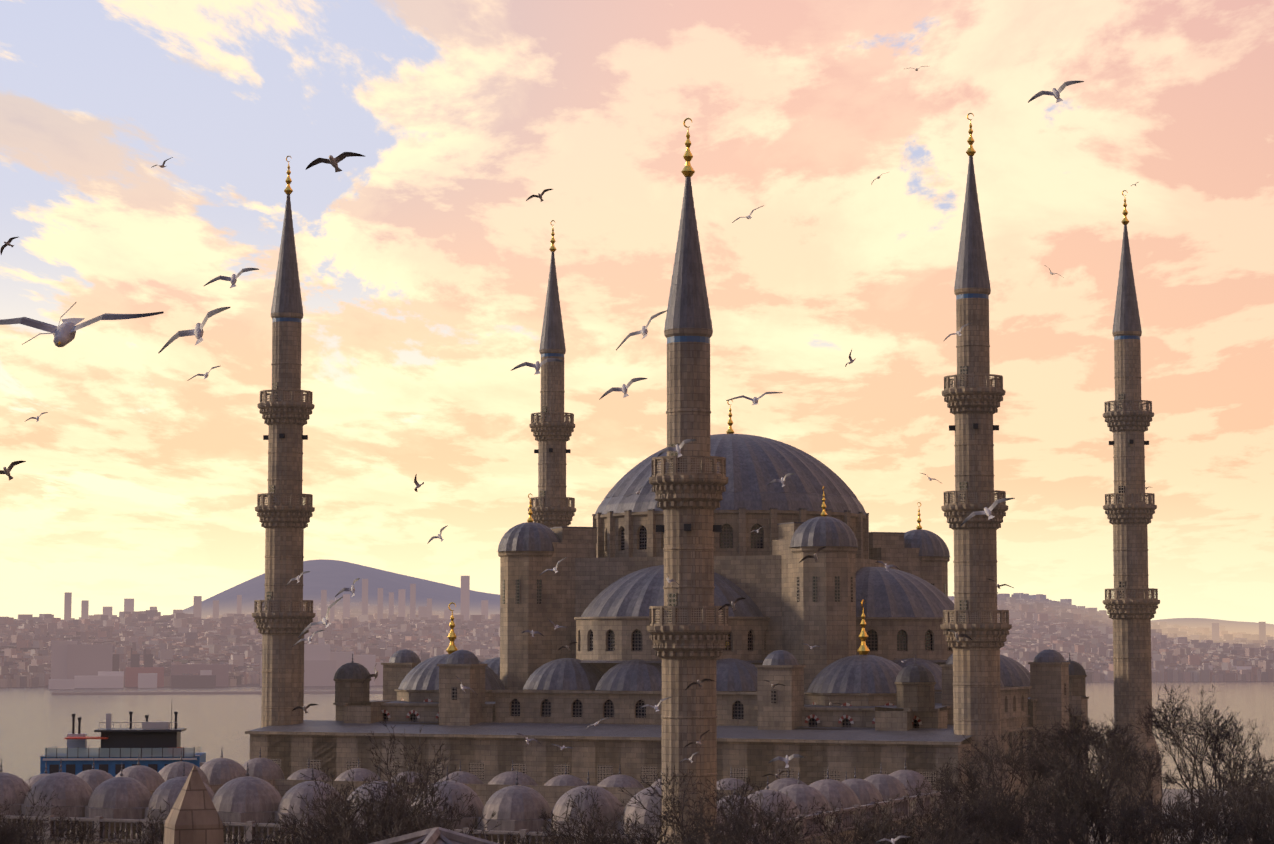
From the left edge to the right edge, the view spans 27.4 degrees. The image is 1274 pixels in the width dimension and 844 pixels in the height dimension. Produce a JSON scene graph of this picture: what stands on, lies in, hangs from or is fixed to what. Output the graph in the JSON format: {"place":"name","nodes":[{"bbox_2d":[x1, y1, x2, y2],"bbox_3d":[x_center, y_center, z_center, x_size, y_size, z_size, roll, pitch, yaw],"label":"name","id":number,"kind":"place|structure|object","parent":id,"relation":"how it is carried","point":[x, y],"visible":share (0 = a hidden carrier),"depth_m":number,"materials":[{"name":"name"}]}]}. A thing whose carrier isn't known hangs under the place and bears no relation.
{"place":"outdoors","nodes":[
{"label":"outdoors","id":0,"kind":"place"},
{"bbox_2d":[0,237,17,254],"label":"seagull","id":1,"kind":"object","parent":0,"point":[8,242],"visible":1,"depth_m":127.35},
{"bbox_2d":[0,461,25,479],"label":"seagull","id":2,"kind":"object","parent":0,"point":[9,469],"visible":0.98,"depth_m":81.64,"materials":[{"name":"grey"}]},
{"bbox_2d":[24,412,47,421],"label":"seagull","id":3,"kind":"object","parent":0,"point":[37,418],"visible":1,"depth_m":136.41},
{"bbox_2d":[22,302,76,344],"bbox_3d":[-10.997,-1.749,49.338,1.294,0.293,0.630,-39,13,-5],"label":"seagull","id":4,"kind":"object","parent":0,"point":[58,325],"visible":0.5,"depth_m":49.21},
{"bbox_2d":[0,311,163,346],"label":"seagull","id":5,"kind":"object","parent":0,"point":[64,332],"visible":1,"depth_m":18.29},
{"bbox_2d":[40,707,205,774],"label":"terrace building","id":6,"kind":"structure","parent":0,"point":[140,738],"depth_m":261.24,"materials":[{"name":"grey"}]},
{"bbox_2d":[45,745,201,756],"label":"terrace glass rail","id":7,"kind":"object","parent":6,"relation":"attached to","point":[50,751],"visible":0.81,"depth_m":258.27,"materials":[{"name":"teal glass"}]},
{"bbox_2d":[65,737,184,753],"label":"red terrace awning","id":8,"kind":"object","parent":6,"relation":"on","point":[107,738],"visible":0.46,"depth_m":260.50,"materials":[{"name":"brown"}]},
{"bbox_2d":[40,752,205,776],"bbox_3d":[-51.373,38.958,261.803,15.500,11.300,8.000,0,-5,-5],"label":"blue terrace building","id":9,"kind":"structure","parent":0,"point":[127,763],"depth_m":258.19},
{"bbox_2d":[151,157,172,167],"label":"seagull","id":10,"kind":"object","parent":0,"point":[162,166],"visible":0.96,"depth_m":127.12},
{"bbox_2d":[158,307,230,352],"bbox_3d":[-6.767,-1.385,40.262,1.347,0.214,0.630,-32,31,8],"label":"seagull","id":11,"kind":"object","parent":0,"point":[197,331],"visible":1,"depth_m":40.27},
{"bbox_2d":[187,366,219,380],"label":"seagull","id":12,"kind":"object","parent":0,"point":[205,375],"visible":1,"depth_m":92.03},
{"bbox_2d":[203,268,258,287],"bbox_3d":[-9.231,-3.250,59.729,1.341,0.220,0.630,-17,31,3],"label":"seagull","id":13,"kind":"object","parent":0,"point":[233,279],"visible":1,"depth_m":59.73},
{"bbox_2d":[285,571,309,586],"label":"seagull","id":14,"kind":"object","parent":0,"point":[297,578],"visible":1,"depth_m":119.04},
{"bbox_2d":[292,704,317,712],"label":"seagull","id":15,"kind":"object","parent":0,"point":[304,708],"visible":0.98,"depth_m":127.12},
{"bbox_2d":[292,630,323,646],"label":"seagull","id":16,"kind":"object","parent":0,"point":[309,639],"visible":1,"depth_m":95.04,"materials":[{"name":"white"}]},
{"bbox_2d":[298,596,342,637],"bbox_3d":[-6.782,4.298,56.654,0.266,1.312,0.630,49,-5,-19],"label":"seagull","id":17,"kind":"object","parent":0,"point":[325,622],"visible":1,"depth_m":56.66,"materials":[{"name":"white"}]},
{"bbox_2d":[306,152,364,171],"bbox_3d":[-6.562,-5.620,56.760,1.360,0.194,0.630,-12,-30,7],"label":"seagull","id":18,"kind":"object","parent":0,"point":[332,161],"visible":0.98,"depth_m":56.72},
{"bbox_2d":[335,578,359,596],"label":"seagull","id":19,"kind":"object","parent":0,"point":[352,589],"visible":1,"depth_m":95.01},
{"bbox_2d":[363,663,377,681],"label":"seagull","id":20,"kind":"object","parent":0,"point":[375,675],"visible":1,"depth_m":103.64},
{"bbox_2d":[414,474,423,491],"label":"seagull","id":21,"kind":"object","parent":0,"point":[417,484],"visible":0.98,"depth_m":136.00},
{"bbox_2d":[369,827,498,843],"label":"building roof seams","id":22,"kind":"object","parent":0,"point":[429,836],"visible":0.95,"depth_m":45.15,"materials":[{"name":"grey metal"}]},
{"bbox_2d":[427,525,447,543],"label":"seagull","id":23,"kind":"object","parent":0,"point":[439,536],"visible":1,"depth_m":118.84,"materials":[{"name":"white"}]},
{"bbox_2d":[456,676,477,694],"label":"seagull","id":24,"kind":"object","parent":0,"point":[462,687],"visible":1,"depth_m":103.70,"materials":[{"name":"white"}]},
{"bbox_2d":[518,733,540,743],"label":"seagull","id":25,"kind":"object","parent":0,"point":[527,740],"visible":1,"depth_m":126.80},
{"bbox_2d":[522,630,543,636],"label":"seagull","id":26,"kind":"object","parent":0,"point":[533,632],"visible":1,"depth_m":150.31,"materials":[{"name":"grey"}]},
{"bbox_2d":[511,358,562,374],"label":"seagull","id":27,"kind":"object","parent":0,"point":[537,365],"visible":1,"depth_m":66.70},
{"bbox_2d":[526,189,552,201],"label":"seagull","id":28,"kind":"object","parent":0,"point":[539,196],"visible":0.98,"depth_m":114.09,"materials":[{"name":"grey"}]},
{"bbox_2d":[540,557,566,574],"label":"seagull","id":29,"kind":"object","parent":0,"point":[554,569],"visible":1,"depth_m":103.55,"materials":[{"name":"white"}]},
{"bbox_2d":[548,619,566,629],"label":"seagull","id":30,"kind":"object","parent":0,"point":[556,626],"visible":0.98,"depth_m":142.63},
{"bbox_2d":[551,743,572,750],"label":"seagull","id":31,"kind":"object","parent":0,"point":[563,747],"visible":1,"depth_m":142.67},
{"bbox_2d":[558,642,576,650],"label":"seagull","id":32,"kind":"object","parent":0,"point":[568,646],"visible":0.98,"depth_m":158.74,"materials":[{"name":"grey"}]},
{"bbox_2d":[599,378,647,399],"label":"seagull","id":33,"kind":"object","parent":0,"point":[624,388],"visible":1,"depth_m":66.67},
{"bbox_2d":[0,681,1273,788],"bbox_3d":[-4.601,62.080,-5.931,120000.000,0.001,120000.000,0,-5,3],"label":"sea water","id":34,"kind":"structure","parent":0,"point":[35,722],"depth_m":2311.88,"materials":[{"name":"grey liquid"}]},
{"bbox_2d":[52,691,382,694],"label":"harbour breakwater","id":35,"kind":"object","parent":34,"relation":"on","point":[191,692],"visible":0.46,"depth_m":3237.87,"materials":[{"name":"grey concrete"}]},
{"bbox_2d":[0,0,1273,623],"label":"sky","id":36,"kind":"structure","parent":0,"point":[424,261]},
{"bbox_2d":[616,310,666,349],"bbox_3d":[0.132,-1.866,53.786,1.356,0.201,0.630,-37,19,13],"label":"seagull","id":37,"kind":"object","parent":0,"point":[643,331],"visible":1,"depth_m":53.80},
{"bbox_2d":[638,697,670,711],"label":"seagull","id":38,"kind":"object","parent":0,"point":[655,707],"visible":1,"depth_m":94.77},
{"bbox_2d":[39,559,1273,843],"bbox_3d":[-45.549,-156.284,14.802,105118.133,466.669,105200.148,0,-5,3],"label":"distant hills","id":39,"kind":"structure","parent":0,"point":[331,577],"depth_m":10869.27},
{"bbox_2d":[0,777,122,843],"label":"bare trees","id":40,"kind":"object","parent":39,"relation":"on","point":[18,835],"visible":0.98,"depth_m":152.57,"materials":[{"name":"brown plant"}]},
{"bbox_2d":[163,765,223,843],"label":"stone spire","id":41,"kind":"structure","parent":39,"relation":"on","point":[193,817],"depth_m":68.89,"materials":[{"name":"stone"}]},
{"bbox_2d":[53,797,341,843],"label":"bare trees","id":42,"kind":"object","parent":39,"relation":"on","point":[150,834],"visible":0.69,"depth_m":108.89,"materials":[{"name":"brown plant"}]},
{"bbox_2d":[228,720,500,843],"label":"bare trees","id":43,"kind":"object","parent":39,"relation":"on","point":[382,826],"visible":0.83,"depth_m":117.66,"materials":[{"name":"brown plant"}]},
{"bbox_2d":[404,837,464,843],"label":"building roof","id":44,"kind":"structure","parent":39,"relation":"on","point":[439,840],"depth_m":45.04,"materials":[{"name":"grey metal"}]},
{"bbox_2d":[422,787,644,843],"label":"bare trees","id":45,"kind":"object","parent":39,"relation":"on","point":[566,840],"visible":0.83,"depth_m":129.57,"materials":[{"name":"brown plant"}]},
{"bbox_2d":[0,113,1162,843],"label":"mosque","id":46,"kind":"structure","parent":39,"relation":"on","point":[640,631],"depth_m":225.58,"materials":[{"name":"stone"}]},
{"bbox_2d":[0,576,1273,688],"bbox_3d":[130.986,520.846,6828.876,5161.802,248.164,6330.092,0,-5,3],"label":"distant city","id":47,"kind":"object","parent":39,"relation":"on","point":[129,646],"visible":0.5,"depth_m":5164.13},
{"bbox_2d":[544,795,777,843],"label":"bare trees","id":48,"kind":"object","parent":39,"relation":"on","point":[690,834],"visible":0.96,"depth_m":122.79,"materials":[{"name":"brown plant"}]},
{"bbox_2d":[598,765,974,843],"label":"bare trees","id":49,"kind":"object","parent":39,"relation":"on","point":[784,834],"visible":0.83,"depth_m":134.64,"materials":[{"name":"brown plant"}]},
{"bbox_2d":[811,774,1083,843],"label":"bare trees","id":50,"kind":"object","parent":39,"relation":"on","point":[961,837],"visible":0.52,"depth_m":148.33,"materials":[{"name":"brown plant"}]},
{"bbox_2d":[929,703,1168,843],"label":"bare trees","id":51,"kind":"object","parent":39,"relation":"on","point":[1016,825],"visible":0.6,"depth_m":173.96,"materials":[{"name":"brown plant"}]},
{"bbox_2d":[981,714,1272,843],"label":"bare trees","id":52,"kind":"object","parent":39,"relation":"on","point":[1126,822],"visible":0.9,"depth_m":159.15,"materials":[{"name":"brown plant"}]},
{"bbox_2d":[1019,683,1273,843],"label":"bare trees","id":53,"kind":"object","parent":39,"relation":"on","point":[1219,730],"visible":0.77,"depth_m":223.85,"materials":[{"name":"brown plant"}]},
{"bbox_2d":[1145,751,1273,843],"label":"bare trees","id":54,"kind":"object","parent":39,"relation":"on","point":[1254,826],"visible":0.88,"depth_m":148.04,"materials":[{"name":"brown plant"}]},
{"bbox_2d":[1228,770,1273,843],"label":"bare trees","id":55,"kind":"object","parent":39,"relation":"on","point":[1255,797],"visible":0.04,"depth_m":168.22,"materials":[{"name":"brown plant"}]},
{"bbox_2d":[666,576,677,583],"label":"seagull","id":56,"kind":"object","parent":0,"point":[670,580],"visible":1,"depth_m":142.66,"materials":[{"name":"grey"}]},
{"bbox_2d":[657,439,695,456],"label":"seagull","id":57,"kind":"object","parent":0,"point":[678,448],"visible":1,"depth_m":81.08,"materials":[{"name":"white"}]},
{"bbox_2d":[680,752,697,762],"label":"seagull","id":58,"kind":"object","parent":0,"point":[689,759],"visible":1,"depth_m":150.08,"materials":[{"name":"white"}]},
{"bbox_2d":[685,730,708,746],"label":"seagull","id":59,"kind":"object","parent":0,"point":[699,743],"visible":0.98,"depth_m":103.51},
{"bbox_2d":[685,679,713,689],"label":"seagull","id":60,"kind":"object","parent":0,"point":[698,683],"visible":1,"depth_m":113.91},
{"bbox_2d":[718,598,745,610],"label":"seagull","id":61,"kind":"object","parent":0,"point":[732,605],"visible":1,"depth_m":113.92,"materials":[{"name":"grey"}]},
{"bbox_2d":[732,206,762,222],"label":"seagull","id":62,"kind":"object","parent":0,"point":[748,217],"visible":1,"depth_m":94.68,"materials":[{"name":"white"}]},
{"bbox_2d":[726,392,782,404],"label":"seagull","id":63,"kind":"object","parent":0,"point":[754,400],"visible":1,"depth_m":61.46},
{"bbox_2d":[762,771,787,777],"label":"seagull","id":64,"kind":"object","parent":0,"point":[776,776],"visible":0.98,"depth_m":113.86,"materials":[{"name":"grey"}]},
{"bbox_2d":[767,473,793,486],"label":"seagull","id":65,"kind":"object","parent":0,"point":[779,480],"visible":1,"depth_m":113.77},
{"bbox_2d":[769,754,803,767],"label":"seagull","id":66,"kind":"object","parent":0,"point":[787,759],"visible":1,"depth_m":94.67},
{"bbox_2d":[799,547,825,562],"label":"seagull","id":67,"kind":"object","parent":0,"point":[815,557],"visible":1,"depth_m":103.42,"materials":[{"name":"grey"}]},
{"bbox_2d":[845,350,855,366],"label":"seagull","id":68,"kind":"object","parent":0,"point":[851,360],"visible":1,"depth_m":135.51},
{"bbox_2d":[875,561,899,571],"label":"seagull","id":69,"kind":"object","parent":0,"point":[886,565],"visible":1,"depth_m":126.43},
{"bbox_2d":[876,836,911,843],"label":"seagull","id":70,"kind":"object","parent":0,"point":[892,840],"visible":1,"depth_m":94.60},
{"bbox_2d":[944,323,970,340],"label":"seagull","id":71,"kind":"object","parent":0,"point":[958,332],"visible":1,"depth_m":103.22,"materials":[{"name":"white"}]},
{"bbox_2d":[946,629,971,641],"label":"seagull","id":72,"kind":"object","parent":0,"point":[957,636],"visible":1,"depth_m":113.64,"materials":[{"name":"grey"}]},
{"bbox_2d":[961,498,1014,525],"bbox_3d":[7.968,2.052,59.373,1.360,0.194,0.630,-27,21,4],"label":"seagull","id":73,"kind":"object","parent":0,"point":[987,511],"visible":1,"depth_m":59.39,"materials":[{"name":"white"}]},
{"bbox_2d":[989,579,1012,588],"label":"seagull","id":74,"kind":"object","parent":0,"point":[998,585],"visible":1,"depth_m":118.33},
{"bbox_2d":[1028,81,1083,102],"bbox_3d":[9.511,-7.442,59.331,1.341,0.220,0.630,-20,35,8],"label":"seagull","id":75,"kind":"object","parent":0,"point":[1055,93],"visible":1,"depth_m":59.34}
]}

